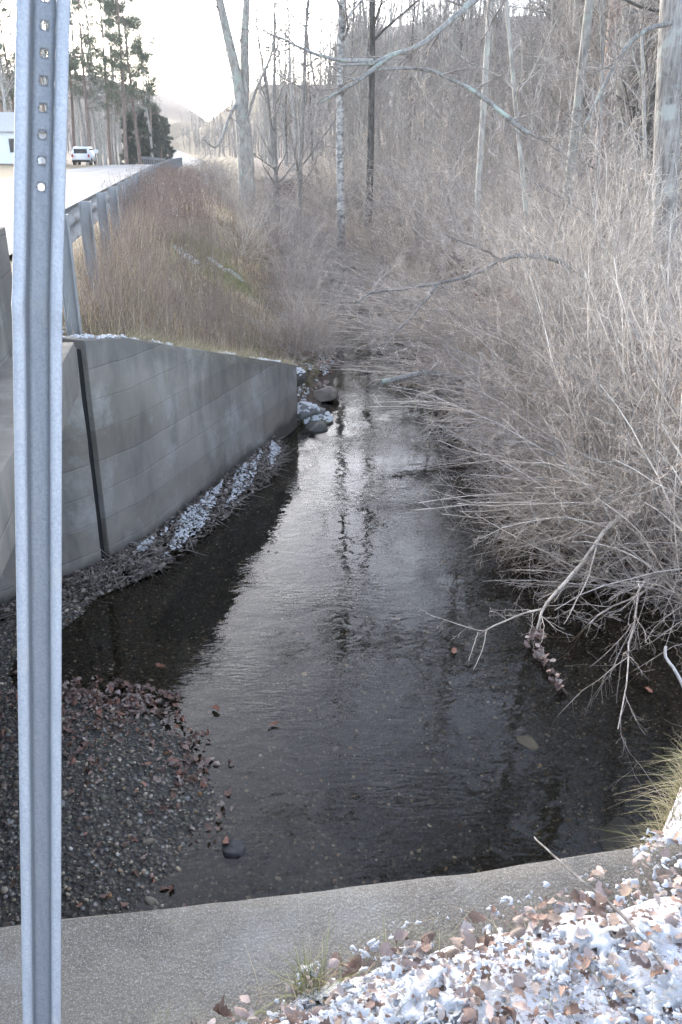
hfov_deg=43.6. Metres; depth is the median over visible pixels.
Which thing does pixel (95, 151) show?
mailbox
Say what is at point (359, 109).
sapling
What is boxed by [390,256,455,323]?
bare shrub
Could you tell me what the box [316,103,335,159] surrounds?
sapling
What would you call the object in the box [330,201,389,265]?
bare shrub
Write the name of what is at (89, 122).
roadside tree
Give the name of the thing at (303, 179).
bare shrub
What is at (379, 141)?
bare shrub
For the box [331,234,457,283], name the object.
bare shrub
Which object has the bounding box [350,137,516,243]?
bare shrub
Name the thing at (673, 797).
grass tuft
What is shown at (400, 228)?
bare shrub
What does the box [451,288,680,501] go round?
bank shrub
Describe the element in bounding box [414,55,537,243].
sapling
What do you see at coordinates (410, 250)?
bare shrub
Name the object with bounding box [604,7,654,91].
forest tree
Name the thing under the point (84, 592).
drift leaves
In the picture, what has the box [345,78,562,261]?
bare shrub
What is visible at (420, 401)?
sprawling shrub
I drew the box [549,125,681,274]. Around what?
bare shrub
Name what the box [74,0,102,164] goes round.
roadside tree
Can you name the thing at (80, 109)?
roadside tree
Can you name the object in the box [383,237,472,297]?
bare shrub
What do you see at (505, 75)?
forest tree
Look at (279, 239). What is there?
bare shrub
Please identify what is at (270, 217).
bare shrub
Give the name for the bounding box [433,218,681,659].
bank shrub
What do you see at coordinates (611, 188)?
bare shrub
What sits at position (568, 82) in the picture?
sapling
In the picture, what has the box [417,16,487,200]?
sapling
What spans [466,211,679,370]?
bank shrub
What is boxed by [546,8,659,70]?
forest tree
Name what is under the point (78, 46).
pine tree
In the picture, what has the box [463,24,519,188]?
sapling
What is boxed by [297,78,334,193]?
sapling
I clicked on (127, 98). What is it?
roadside tree
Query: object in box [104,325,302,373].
edge grass
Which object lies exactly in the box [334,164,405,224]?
bare shrub
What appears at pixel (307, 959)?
grass
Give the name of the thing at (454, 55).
forest tree
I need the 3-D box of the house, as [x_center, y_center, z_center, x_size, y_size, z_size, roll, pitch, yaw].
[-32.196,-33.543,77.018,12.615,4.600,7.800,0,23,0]
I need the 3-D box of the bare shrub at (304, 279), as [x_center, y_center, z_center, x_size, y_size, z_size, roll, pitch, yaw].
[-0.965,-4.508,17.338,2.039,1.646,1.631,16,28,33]
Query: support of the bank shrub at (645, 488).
on the ground at (384, 440)
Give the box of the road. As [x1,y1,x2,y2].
[0,149,201,254]
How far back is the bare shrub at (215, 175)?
33.78 m
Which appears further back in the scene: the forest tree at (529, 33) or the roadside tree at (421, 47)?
the forest tree at (529, 33)
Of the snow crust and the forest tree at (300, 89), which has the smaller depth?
the snow crust
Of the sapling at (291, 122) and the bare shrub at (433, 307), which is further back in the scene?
the sapling at (291, 122)
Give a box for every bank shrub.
[351,204,677,436]
[351,274,544,449]
[380,240,579,432]
[385,214,681,800]
[390,212,642,376]
[393,319,634,470]
[396,305,548,402]
[401,274,540,353]
[404,258,518,366]
[407,265,528,369]
[408,317,680,540]
[411,208,681,441]
[413,312,560,478]
[413,328,677,522]
[415,288,560,440]
[416,231,681,467]
[416,306,564,423]
[417,245,616,383]
[420,294,565,388]
[425,317,671,597]
[427,264,619,388]
[427,353,624,470]
[429,305,630,475]
[431,230,681,601]
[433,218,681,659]
[434,168,681,450]
[435,343,644,529]
[438,227,681,493]
[442,308,664,476]
[446,298,681,606]
[447,288,534,402]
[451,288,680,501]
[460,400,680,642]
[463,305,681,544]
[466,206,681,439]
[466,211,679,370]
[467,250,679,446]
[468,229,681,433]
[469,382,681,611]
[478,403,670,600]
[480,346,681,769]
[481,306,667,444]
[489,190,681,343]
[491,276,681,649]
[492,361,681,569]
[507,364,675,463]
[514,213,681,596]
[548,209,681,550]
[549,482,681,543]
[551,179,681,371]
[551,399,678,525]
[561,240,681,401]
[581,431,681,567]
[588,434,681,615]
[662,234,681,290]
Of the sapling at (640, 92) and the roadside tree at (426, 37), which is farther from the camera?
the roadside tree at (426, 37)
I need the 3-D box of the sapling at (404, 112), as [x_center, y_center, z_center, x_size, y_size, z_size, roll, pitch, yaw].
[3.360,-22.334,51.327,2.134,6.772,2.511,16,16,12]
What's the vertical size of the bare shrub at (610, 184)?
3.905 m
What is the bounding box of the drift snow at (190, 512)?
[136,440,280,557]
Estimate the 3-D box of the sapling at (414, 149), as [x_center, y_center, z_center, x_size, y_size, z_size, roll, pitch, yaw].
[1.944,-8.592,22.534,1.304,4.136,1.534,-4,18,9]
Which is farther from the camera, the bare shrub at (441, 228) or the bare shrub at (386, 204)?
the bare shrub at (386, 204)
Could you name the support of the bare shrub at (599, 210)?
on the ground at (384, 440)
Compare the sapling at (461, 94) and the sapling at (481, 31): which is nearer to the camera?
the sapling at (481, 31)
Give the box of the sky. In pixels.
[0,0,561,120]
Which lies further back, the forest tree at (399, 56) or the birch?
the forest tree at (399, 56)
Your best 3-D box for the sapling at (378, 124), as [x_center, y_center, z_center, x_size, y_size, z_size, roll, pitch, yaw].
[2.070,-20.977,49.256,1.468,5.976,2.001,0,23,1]
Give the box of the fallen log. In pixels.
[380,332,520,407]
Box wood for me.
[6,0,544,157]
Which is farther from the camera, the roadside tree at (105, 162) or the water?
the roadside tree at (105, 162)
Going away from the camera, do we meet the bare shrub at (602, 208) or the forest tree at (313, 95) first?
the bare shrub at (602, 208)
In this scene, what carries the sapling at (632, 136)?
on the ground at (384, 440)
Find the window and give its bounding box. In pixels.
[8,139,13,151]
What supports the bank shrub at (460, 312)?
on the ground at (384, 440)
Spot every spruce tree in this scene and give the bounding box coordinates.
[119,110,143,164]
[132,108,155,163]
[143,105,162,163]
[154,116,169,161]
[162,117,176,159]
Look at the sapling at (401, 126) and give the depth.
48.96 m
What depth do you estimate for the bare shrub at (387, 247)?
23.29 m
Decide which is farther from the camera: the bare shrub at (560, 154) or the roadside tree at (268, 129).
the roadside tree at (268, 129)
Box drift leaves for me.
[0,436,284,631]
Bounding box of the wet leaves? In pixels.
[0,664,233,925]
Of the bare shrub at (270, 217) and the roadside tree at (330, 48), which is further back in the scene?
the roadside tree at (330, 48)
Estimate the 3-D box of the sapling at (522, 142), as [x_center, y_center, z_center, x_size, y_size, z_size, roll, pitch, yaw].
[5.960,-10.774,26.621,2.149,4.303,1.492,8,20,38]
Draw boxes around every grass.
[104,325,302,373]
[126,229,328,398]
[136,774,681,1023]
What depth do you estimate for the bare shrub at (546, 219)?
19.08 m
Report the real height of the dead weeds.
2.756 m
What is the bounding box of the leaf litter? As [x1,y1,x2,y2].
[191,829,681,1023]
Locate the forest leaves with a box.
[62,246,681,608]
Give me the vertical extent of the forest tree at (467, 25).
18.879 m
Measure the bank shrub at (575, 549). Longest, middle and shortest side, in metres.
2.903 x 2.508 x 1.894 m
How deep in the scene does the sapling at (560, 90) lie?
22.47 m
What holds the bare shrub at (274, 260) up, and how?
on the ground at (384, 440)
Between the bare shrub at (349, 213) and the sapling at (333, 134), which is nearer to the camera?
the bare shrub at (349, 213)
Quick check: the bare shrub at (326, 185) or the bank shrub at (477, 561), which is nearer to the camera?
the bank shrub at (477, 561)
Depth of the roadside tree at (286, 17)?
94.96 m
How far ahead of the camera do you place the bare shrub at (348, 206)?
31.74 m
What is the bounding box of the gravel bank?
[0,437,295,646]
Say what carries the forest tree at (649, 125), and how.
on the ground at (384, 440)
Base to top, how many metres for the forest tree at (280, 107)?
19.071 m
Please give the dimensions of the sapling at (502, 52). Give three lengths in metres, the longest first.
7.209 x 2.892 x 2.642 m
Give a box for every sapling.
[276,85,306,160]
[278,90,303,172]
[283,64,334,203]
[284,75,322,188]
[291,0,348,187]
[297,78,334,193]
[299,87,333,180]
[305,41,367,181]
[306,70,361,184]
[310,43,362,162]
[312,46,364,178]
[313,22,405,184]
[314,121,334,201]
[315,0,414,167]
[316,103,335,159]
[323,63,355,152]
[326,37,364,166]
[326,52,361,162]
[326,92,347,164]
[330,34,382,186]
[333,106,360,185]
[333,116,358,166]
[344,116,367,213]
[345,35,411,174]
[347,113,391,176]
[350,123,382,221]
[351,77,389,164]
[352,114,382,197]
[358,147,392,223]
[362,65,415,164]
[364,72,430,190]
[364,79,416,168]
[366,58,426,152]
[366,61,408,165]
[367,94,388,166]
[373,107,404,227]
[375,58,418,169]
[375,121,405,217]
[379,133,394,175]
[380,11,445,154]
[381,81,412,163]
[382,85,413,159]
[384,61,421,147]
[388,85,417,167]
[391,104,435,257]
[392,0,456,162]
[393,99,419,144]
[394,9,477,161]
[395,63,469,182]
[397,83,426,191]
[398,122,423,191]
[401,99,436,185]
[404,142,444,257]
[406,89,434,157]
[407,72,443,170]
[408,62,440,176]
[410,0,489,164]
[412,86,456,149]
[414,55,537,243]
[415,78,477,170]
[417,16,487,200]
[422,105,444,139]
[423,112,450,198]
[429,30,495,196]
[429,52,482,158]
[435,29,492,154]
[437,5,498,154]
[437,78,481,167]
[439,80,491,154]
[442,104,475,176]
[449,40,499,177]
[453,109,491,228]
[454,40,513,163]
[456,98,509,203]
[457,19,508,158]
[458,47,496,152]
[462,116,475,169]
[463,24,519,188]
[464,34,518,159]
[478,26,522,150]
[478,106,502,167]
[481,135,501,195]
[484,0,588,169]
[484,11,528,159]
[488,0,659,257]
[489,61,526,160]
[489,126,519,203]
[493,0,535,153]
[495,95,556,205]
[497,29,550,152]
[502,1,571,172]
[504,70,567,172]
[506,47,556,161]
[506,67,542,149]
[507,75,552,178]
[509,101,537,157]
[511,0,626,192]
[511,44,558,150]
[512,0,592,197]
[513,23,572,161]
[513,50,566,125]
[520,62,577,147]
[524,170,558,249]
[526,64,597,179]
[527,37,598,162]
[527,111,611,278]
[529,14,610,226]
[530,63,573,163]
[533,70,565,153]
[534,53,565,154]
[534,79,562,152]
[535,128,566,199]
[541,26,607,144]
[548,1,607,170]
[552,62,633,178]
[561,4,610,188]
[562,26,647,167]
[566,0,681,200]
[566,0,681,226]
[570,0,655,218]
[575,55,646,209]
[582,42,681,204]
[587,2,656,196]
[601,131,681,309]
[608,11,681,164]
[610,7,659,200]
[617,51,681,270]
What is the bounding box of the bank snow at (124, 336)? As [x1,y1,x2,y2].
[62,245,333,400]
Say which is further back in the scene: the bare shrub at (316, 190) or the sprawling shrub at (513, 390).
the bare shrub at (316, 190)
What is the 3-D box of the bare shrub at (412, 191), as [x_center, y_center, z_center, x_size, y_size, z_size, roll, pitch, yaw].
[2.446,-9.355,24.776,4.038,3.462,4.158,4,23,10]
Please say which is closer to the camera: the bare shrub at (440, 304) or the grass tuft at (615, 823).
the grass tuft at (615, 823)
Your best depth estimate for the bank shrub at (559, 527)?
7.22 m
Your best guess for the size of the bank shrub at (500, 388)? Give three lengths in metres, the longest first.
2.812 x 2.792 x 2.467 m
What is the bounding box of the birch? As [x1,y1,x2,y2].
[336,0,403,274]
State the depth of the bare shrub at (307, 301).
14.65 m
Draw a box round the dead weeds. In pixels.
[71,159,327,365]
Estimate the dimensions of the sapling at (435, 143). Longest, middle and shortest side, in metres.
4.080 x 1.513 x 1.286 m
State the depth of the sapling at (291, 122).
52.93 m
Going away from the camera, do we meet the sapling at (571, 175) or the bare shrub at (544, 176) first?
the sapling at (571, 175)
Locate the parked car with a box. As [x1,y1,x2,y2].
[71,147,96,164]
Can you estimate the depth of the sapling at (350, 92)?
50.19 m
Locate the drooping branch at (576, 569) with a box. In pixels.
[406,476,640,667]
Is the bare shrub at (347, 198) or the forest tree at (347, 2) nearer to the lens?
the bare shrub at (347, 198)
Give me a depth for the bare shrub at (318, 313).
14.17 m
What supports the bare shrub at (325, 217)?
on the ground at (384, 440)
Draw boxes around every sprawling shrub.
[254,256,449,327]
[258,255,434,317]
[261,251,457,342]
[265,237,374,284]
[267,243,404,309]
[272,274,488,358]
[273,235,371,270]
[273,278,465,374]
[279,248,398,295]
[283,278,499,373]
[287,301,500,400]
[300,320,520,422]
[353,291,614,488]
[376,268,604,435]
[390,351,681,614]
[394,320,671,512]
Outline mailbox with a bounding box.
[93,149,98,164]
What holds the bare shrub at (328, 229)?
on the ground at (384, 440)
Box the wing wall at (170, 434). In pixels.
[62,335,297,570]
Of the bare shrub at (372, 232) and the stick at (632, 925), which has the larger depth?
the bare shrub at (372, 232)
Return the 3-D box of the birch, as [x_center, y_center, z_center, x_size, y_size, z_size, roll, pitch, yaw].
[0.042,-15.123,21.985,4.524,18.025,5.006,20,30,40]
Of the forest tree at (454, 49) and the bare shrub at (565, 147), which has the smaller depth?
the bare shrub at (565, 147)
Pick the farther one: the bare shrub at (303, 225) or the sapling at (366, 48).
the sapling at (366, 48)
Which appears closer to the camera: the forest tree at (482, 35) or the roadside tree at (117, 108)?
the forest tree at (482, 35)
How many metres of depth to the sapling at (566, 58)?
27.31 m
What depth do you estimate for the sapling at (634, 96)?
23.36 m
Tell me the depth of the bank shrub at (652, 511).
6.29 m
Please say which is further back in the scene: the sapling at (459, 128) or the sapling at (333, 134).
the sapling at (333, 134)
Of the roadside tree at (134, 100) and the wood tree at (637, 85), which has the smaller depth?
the wood tree at (637, 85)
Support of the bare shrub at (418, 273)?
on the ground at (384, 440)
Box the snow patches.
[267,828,681,1023]
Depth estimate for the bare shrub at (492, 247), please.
16.04 m
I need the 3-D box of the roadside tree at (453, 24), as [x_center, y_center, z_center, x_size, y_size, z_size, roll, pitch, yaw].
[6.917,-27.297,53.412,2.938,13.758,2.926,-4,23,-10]
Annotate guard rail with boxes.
[63,157,182,335]
[141,156,165,164]
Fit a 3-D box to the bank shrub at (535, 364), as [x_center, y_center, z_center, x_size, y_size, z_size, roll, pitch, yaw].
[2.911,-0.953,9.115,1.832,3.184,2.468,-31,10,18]
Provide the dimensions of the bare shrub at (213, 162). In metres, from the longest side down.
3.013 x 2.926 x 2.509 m
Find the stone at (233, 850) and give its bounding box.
[221,839,245,861]
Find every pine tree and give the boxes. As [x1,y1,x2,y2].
[0,0,15,111]
[0,1,15,111]
[9,0,47,111]
[46,0,85,163]
[68,0,123,164]
[73,0,136,164]
[83,0,165,164]
[98,0,152,163]
[98,0,158,163]
[133,33,163,152]
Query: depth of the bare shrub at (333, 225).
28.01 m
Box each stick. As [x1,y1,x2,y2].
[534,836,668,971]
[664,646,681,686]
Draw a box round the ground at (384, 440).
[0,16,681,1023]
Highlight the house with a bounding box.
[0,112,45,164]
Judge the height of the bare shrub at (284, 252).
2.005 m
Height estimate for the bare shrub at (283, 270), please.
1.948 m
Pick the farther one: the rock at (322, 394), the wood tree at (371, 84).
the wood tree at (371, 84)
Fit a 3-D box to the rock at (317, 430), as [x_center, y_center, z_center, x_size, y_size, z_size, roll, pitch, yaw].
[-0.321,-1.034,10.797,0.367,0.261,0.470,0,23,0]
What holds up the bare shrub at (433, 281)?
on the ground at (384, 440)
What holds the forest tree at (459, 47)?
on the ground at (384, 440)
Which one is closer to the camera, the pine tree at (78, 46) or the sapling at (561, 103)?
the sapling at (561, 103)
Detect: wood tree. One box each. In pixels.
[254,0,310,215]
[259,0,355,237]
[364,0,425,228]
[393,0,590,306]
[470,0,492,277]
[552,0,593,274]
[589,0,620,208]
[623,0,656,195]
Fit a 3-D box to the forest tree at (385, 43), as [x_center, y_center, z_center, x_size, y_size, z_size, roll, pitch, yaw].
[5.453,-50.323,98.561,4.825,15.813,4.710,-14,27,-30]
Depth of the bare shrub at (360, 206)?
30.00 m
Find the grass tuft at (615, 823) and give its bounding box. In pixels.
[600,817,645,851]
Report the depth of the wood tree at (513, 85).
13.73 m
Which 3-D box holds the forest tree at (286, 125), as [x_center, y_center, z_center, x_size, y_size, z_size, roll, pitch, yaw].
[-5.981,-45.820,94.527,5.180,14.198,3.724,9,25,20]
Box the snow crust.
[235,832,681,1023]
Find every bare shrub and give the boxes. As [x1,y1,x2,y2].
[176,152,224,183]
[177,153,278,213]
[181,147,234,180]
[187,139,237,187]
[189,157,259,197]
[191,151,236,200]
[192,160,237,191]
[195,141,234,180]
[200,154,237,191]
[203,162,237,201]
[204,127,336,240]
[205,162,237,188]
[206,187,292,267]
[213,166,287,224]
[213,167,238,209]
[215,156,306,232]
[219,178,238,213]
[223,270,346,367]
[237,171,302,250]
[243,201,285,240]
[246,226,354,313]
[247,238,316,292]
[252,207,292,254]
[252,241,345,305]
[255,166,287,209]
[255,256,348,310]
[256,146,376,218]
[256,196,333,255]
[258,270,363,343]
[261,226,333,286]
[261,275,350,348]
[262,190,323,242]
[263,200,348,268]
[264,177,336,250]
[264,284,344,357]
[265,199,352,268]
[265,240,358,312]
[266,151,334,211]
[266,215,354,271]
[267,116,398,191]
[270,222,338,289]
[274,237,345,285]
[279,229,324,267]
[280,206,364,286]
[283,150,366,203]
[285,302,365,364]
[286,154,366,213]
[287,185,328,227]
[288,198,349,238]
[288,209,369,254]
[290,144,396,226]
[291,208,363,271]
[292,179,351,234]
[292,298,383,365]
[294,300,345,360]
[297,179,331,203]
[299,274,343,315]
[299,294,335,329]
[301,26,647,296]
[302,185,364,230]
[303,145,384,216]
[304,142,384,207]
[306,192,377,237]
[310,197,374,244]
[312,154,503,273]
[312,190,363,230]
[312,193,398,248]
[313,154,394,221]
[314,205,367,251]
[315,185,390,247]
[318,153,405,207]
[318,206,407,253]
[319,177,373,226]
[322,110,435,175]
[322,181,401,229]
[325,210,373,252]
[325,221,390,269]
[329,208,448,271]
[329,211,387,241]
[330,180,379,212]
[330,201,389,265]
[331,216,394,250]
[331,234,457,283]
[332,213,398,244]
[333,197,398,272]
[334,142,390,204]
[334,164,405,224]
[338,212,411,265]
[338,230,437,275]
[344,91,501,208]
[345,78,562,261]
[346,237,402,258]
[347,217,432,274]
[349,150,438,223]
[349,238,473,324]
[349,284,504,344]
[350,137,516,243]
[352,115,439,185]
[353,109,457,173]
[354,128,543,275]
[354,237,390,282]
[356,209,438,297]
[357,220,418,267]
[357,250,395,290]
[358,248,445,318]
[359,160,462,244]
[359,172,407,232]
[359,179,514,268]
[361,127,474,247]
[362,146,493,230]
[364,146,475,245]
[364,233,461,313]
[367,230,433,271]
[368,247,487,325]
[375,221,451,278]
[375,255,524,358]
[377,239,431,292]
[380,102,564,216]
[381,283,526,337]
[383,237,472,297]
[383,238,450,283]
[384,2,681,322]
[384,153,433,205]
[384,288,480,365]
[389,80,554,212]
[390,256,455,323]
[391,279,454,345]
[393,265,505,353]
[397,254,441,287]
[399,187,584,291]
[402,155,504,245]
[406,134,518,200]
[406,262,466,305]
[412,105,516,166]
[418,156,604,265]
[430,171,559,280]
[430,183,517,248]
[435,184,576,313]
[435,267,519,337]
[436,138,547,177]
[440,194,604,311]
[443,83,637,235]
[446,152,519,234]
[448,56,681,355]
[450,163,552,223]
[454,180,676,337]
[459,137,606,270]
[460,146,681,336]
[463,155,543,250]
[464,110,681,325]
[466,177,607,263]
[476,137,681,317]
[485,145,632,244]
[490,206,601,300]
[493,138,544,204]
[498,96,679,244]
[504,135,558,178]
[513,151,681,282]
[514,104,622,192]
[516,95,628,175]
[519,108,563,176]
[532,183,679,260]
[538,165,644,249]
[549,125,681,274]
[556,157,681,251]
[558,153,681,265]
[593,201,681,292]
[660,240,681,316]
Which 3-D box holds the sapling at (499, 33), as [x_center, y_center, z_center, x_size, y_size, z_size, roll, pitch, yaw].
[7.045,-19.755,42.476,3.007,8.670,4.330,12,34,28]
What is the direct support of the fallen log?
on the ground at (384, 440)
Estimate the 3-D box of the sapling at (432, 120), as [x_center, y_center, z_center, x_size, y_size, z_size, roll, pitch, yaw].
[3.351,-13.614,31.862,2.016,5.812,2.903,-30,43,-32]
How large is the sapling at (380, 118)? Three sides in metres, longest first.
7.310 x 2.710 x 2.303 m
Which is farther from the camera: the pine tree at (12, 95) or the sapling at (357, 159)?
the pine tree at (12, 95)
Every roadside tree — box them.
[0,1,15,93]
[0,42,13,111]
[0,43,14,111]
[3,21,14,111]
[40,0,66,164]
[40,0,69,110]
[68,3,90,164]
[68,37,82,146]
[68,41,82,146]
[68,79,79,146]
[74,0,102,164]
[76,0,108,164]
[76,9,98,164]
[83,73,93,161]
[88,87,102,153]
[97,16,121,164]
[97,38,115,164]
[99,35,121,163]
[103,55,114,159]
[105,72,120,155]
[106,42,121,150]
[119,24,143,163]
[121,44,135,137]
[129,2,157,160]
[141,26,156,115]
[254,52,266,160]
[255,29,276,162]
[257,90,266,135]
[260,70,272,162]
[263,63,277,163]
[270,52,280,161]
[272,1,301,164]
[276,0,302,167]
[277,110,280,158]
[279,12,297,163]
[317,0,337,164]
[324,2,366,163]
[374,0,402,168]
[382,0,420,155]
[393,28,405,145]
[399,3,413,133]
[404,0,437,147]
[409,0,436,148]
[432,0,466,145]
[445,0,474,133]
[472,6,493,90]
[473,0,485,106]
[513,2,540,124]
[532,1,544,100]
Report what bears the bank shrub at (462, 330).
on the ground at (384, 440)
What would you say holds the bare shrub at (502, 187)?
on the ground at (384, 440)
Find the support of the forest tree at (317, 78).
on the ground at (384, 440)
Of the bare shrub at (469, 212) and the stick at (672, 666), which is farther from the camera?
the bare shrub at (469, 212)
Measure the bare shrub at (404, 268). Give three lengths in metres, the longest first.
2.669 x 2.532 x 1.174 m
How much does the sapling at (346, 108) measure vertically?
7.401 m
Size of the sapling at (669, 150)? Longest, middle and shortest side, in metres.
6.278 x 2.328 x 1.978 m
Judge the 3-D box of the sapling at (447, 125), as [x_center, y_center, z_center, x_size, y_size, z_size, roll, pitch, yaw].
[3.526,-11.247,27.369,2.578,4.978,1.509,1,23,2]
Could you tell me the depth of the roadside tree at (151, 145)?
134.28 m
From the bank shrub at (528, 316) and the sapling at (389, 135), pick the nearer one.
the bank shrub at (528, 316)
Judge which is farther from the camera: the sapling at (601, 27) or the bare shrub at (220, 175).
the bare shrub at (220, 175)
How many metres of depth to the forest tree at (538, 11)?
49.23 m
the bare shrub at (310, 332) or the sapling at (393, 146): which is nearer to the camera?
the bare shrub at (310, 332)
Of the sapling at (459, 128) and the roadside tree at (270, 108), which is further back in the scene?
the roadside tree at (270, 108)
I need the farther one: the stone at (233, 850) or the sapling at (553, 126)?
the sapling at (553, 126)
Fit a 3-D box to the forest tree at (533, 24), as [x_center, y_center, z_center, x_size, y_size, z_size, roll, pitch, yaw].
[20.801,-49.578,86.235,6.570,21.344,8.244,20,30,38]
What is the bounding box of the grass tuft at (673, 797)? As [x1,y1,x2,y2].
[595,732,681,849]
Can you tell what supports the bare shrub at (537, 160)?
on the ground at (384, 440)
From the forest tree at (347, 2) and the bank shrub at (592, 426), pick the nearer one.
the bank shrub at (592, 426)
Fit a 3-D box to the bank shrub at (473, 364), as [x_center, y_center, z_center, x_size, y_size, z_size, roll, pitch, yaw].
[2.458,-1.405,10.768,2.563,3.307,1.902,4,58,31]
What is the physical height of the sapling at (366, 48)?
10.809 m
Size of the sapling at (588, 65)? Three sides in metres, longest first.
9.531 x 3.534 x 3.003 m
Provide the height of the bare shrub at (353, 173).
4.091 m
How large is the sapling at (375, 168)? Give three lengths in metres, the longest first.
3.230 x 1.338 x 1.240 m
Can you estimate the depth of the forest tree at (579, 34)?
29.56 m
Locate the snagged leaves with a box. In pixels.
[523,627,568,695]
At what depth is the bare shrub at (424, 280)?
17.23 m
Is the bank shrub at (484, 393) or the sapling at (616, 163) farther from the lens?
the sapling at (616, 163)
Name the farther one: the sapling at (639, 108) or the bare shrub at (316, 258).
the sapling at (639, 108)
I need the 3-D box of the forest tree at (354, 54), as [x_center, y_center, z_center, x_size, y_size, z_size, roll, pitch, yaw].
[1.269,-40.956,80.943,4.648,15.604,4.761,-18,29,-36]
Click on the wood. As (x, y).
(219, 129)
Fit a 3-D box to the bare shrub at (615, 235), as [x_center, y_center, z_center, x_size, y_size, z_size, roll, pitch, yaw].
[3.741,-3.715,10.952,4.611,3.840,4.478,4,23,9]
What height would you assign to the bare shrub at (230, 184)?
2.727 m
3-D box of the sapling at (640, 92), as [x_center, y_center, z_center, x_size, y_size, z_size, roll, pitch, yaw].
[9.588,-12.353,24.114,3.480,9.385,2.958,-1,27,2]
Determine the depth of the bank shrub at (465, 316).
12.92 m
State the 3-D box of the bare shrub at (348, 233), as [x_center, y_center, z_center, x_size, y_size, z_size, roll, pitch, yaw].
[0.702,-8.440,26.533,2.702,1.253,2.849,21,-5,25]
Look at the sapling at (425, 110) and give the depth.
43.58 m
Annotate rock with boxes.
[297,365,307,386]
[297,400,325,420]
[297,411,333,428]
[301,421,329,441]
[313,386,338,401]
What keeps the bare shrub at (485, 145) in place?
on the ground at (384, 440)
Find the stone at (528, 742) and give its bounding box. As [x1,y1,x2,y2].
[516,735,538,750]
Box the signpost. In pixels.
[11,0,70,1023]
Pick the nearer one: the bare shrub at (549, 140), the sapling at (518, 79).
the bare shrub at (549, 140)
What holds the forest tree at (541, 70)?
on the ground at (384, 440)
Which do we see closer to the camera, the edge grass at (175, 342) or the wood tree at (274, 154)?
the edge grass at (175, 342)
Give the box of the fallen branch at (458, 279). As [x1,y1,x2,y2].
[346,196,606,363]
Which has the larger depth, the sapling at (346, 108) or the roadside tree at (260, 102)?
the roadside tree at (260, 102)
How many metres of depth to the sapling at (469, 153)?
22.14 m
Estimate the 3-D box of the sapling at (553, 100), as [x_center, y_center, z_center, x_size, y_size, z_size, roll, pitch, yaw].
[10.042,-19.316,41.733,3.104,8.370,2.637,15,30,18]
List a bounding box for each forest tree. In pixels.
[221,0,299,165]
[254,1,298,165]
[270,27,301,148]
[276,0,316,124]
[279,0,334,163]
[287,26,321,145]
[289,3,327,158]
[296,2,337,165]
[305,12,335,169]
[311,0,361,155]
[317,0,357,166]
[318,1,362,152]
[319,0,383,159]
[321,21,336,160]
[323,0,404,162]
[323,1,403,98]
[333,0,367,152]
[334,0,392,153]
[347,0,404,159]
[348,0,389,135]
[351,1,383,163]
[374,0,417,155]
[374,3,392,143]
[379,7,400,110]
[380,0,410,140]
[382,0,449,139]
[388,0,436,152]
[396,0,454,126]
[401,0,445,147]
[404,1,435,153]
[414,0,449,120]
[419,0,477,151]
[420,0,467,141]
[425,0,458,141]
[425,7,444,139]
[426,0,478,138]
[434,0,477,158]
[435,3,490,105]
[439,0,516,156]
[439,6,468,147]
[442,3,474,128]
[442,3,485,106]
[444,0,495,143]
[469,0,531,127]
[472,0,514,126]
[477,0,517,95]
[477,0,533,100]
[477,2,512,77]
[478,0,535,133]
[482,0,593,150]
[482,4,503,95]
[498,0,658,192]
[499,13,521,135]
[500,0,540,108]
[500,0,549,124]
[510,0,553,113]
[517,0,584,119]
[518,1,540,75]
[519,0,591,71]
[521,1,582,148]
[528,0,595,33]
[528,5,597,96]
[533,0,555,135]
[544,4,606,141]
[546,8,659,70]
[547,48,652,161]
[552,0,658,187]
[552,12,595,148]
[554,1,607,158]
[554,1,653,160]
[572,1,657,177]
[580,0,659,191]
[583,1,637,126]
[591,0,658,210]
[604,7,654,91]
[612,0,658,23]
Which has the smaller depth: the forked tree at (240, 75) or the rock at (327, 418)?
the rock at (327, 418)
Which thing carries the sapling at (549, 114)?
on the ground at (384, 440)
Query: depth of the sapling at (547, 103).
45.05 m
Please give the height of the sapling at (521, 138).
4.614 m
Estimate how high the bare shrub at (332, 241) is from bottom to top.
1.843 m
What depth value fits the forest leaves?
13.29 m
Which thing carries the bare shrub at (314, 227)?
on the ground at (384, 440)
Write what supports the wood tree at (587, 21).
on the ground at (384, 440)
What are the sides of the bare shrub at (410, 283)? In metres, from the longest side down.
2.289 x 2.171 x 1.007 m
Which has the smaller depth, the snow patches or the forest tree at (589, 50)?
the snow patches
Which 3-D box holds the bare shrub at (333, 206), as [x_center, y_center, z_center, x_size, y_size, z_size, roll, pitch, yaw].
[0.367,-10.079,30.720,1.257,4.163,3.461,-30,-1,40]
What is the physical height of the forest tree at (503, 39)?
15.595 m
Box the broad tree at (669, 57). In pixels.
[219,0,681,319]
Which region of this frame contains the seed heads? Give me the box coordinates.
[75,159,326,358]
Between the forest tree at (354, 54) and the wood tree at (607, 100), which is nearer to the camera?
the wood tree at (607, 100)
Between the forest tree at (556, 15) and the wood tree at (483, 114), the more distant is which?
the forest tree at (556, 15)
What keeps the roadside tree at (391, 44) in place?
on the ground at (384, 440)
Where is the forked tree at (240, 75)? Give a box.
[179,0,298,229]
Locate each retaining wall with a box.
[0,226,101,614]
[0,841,681,1023]

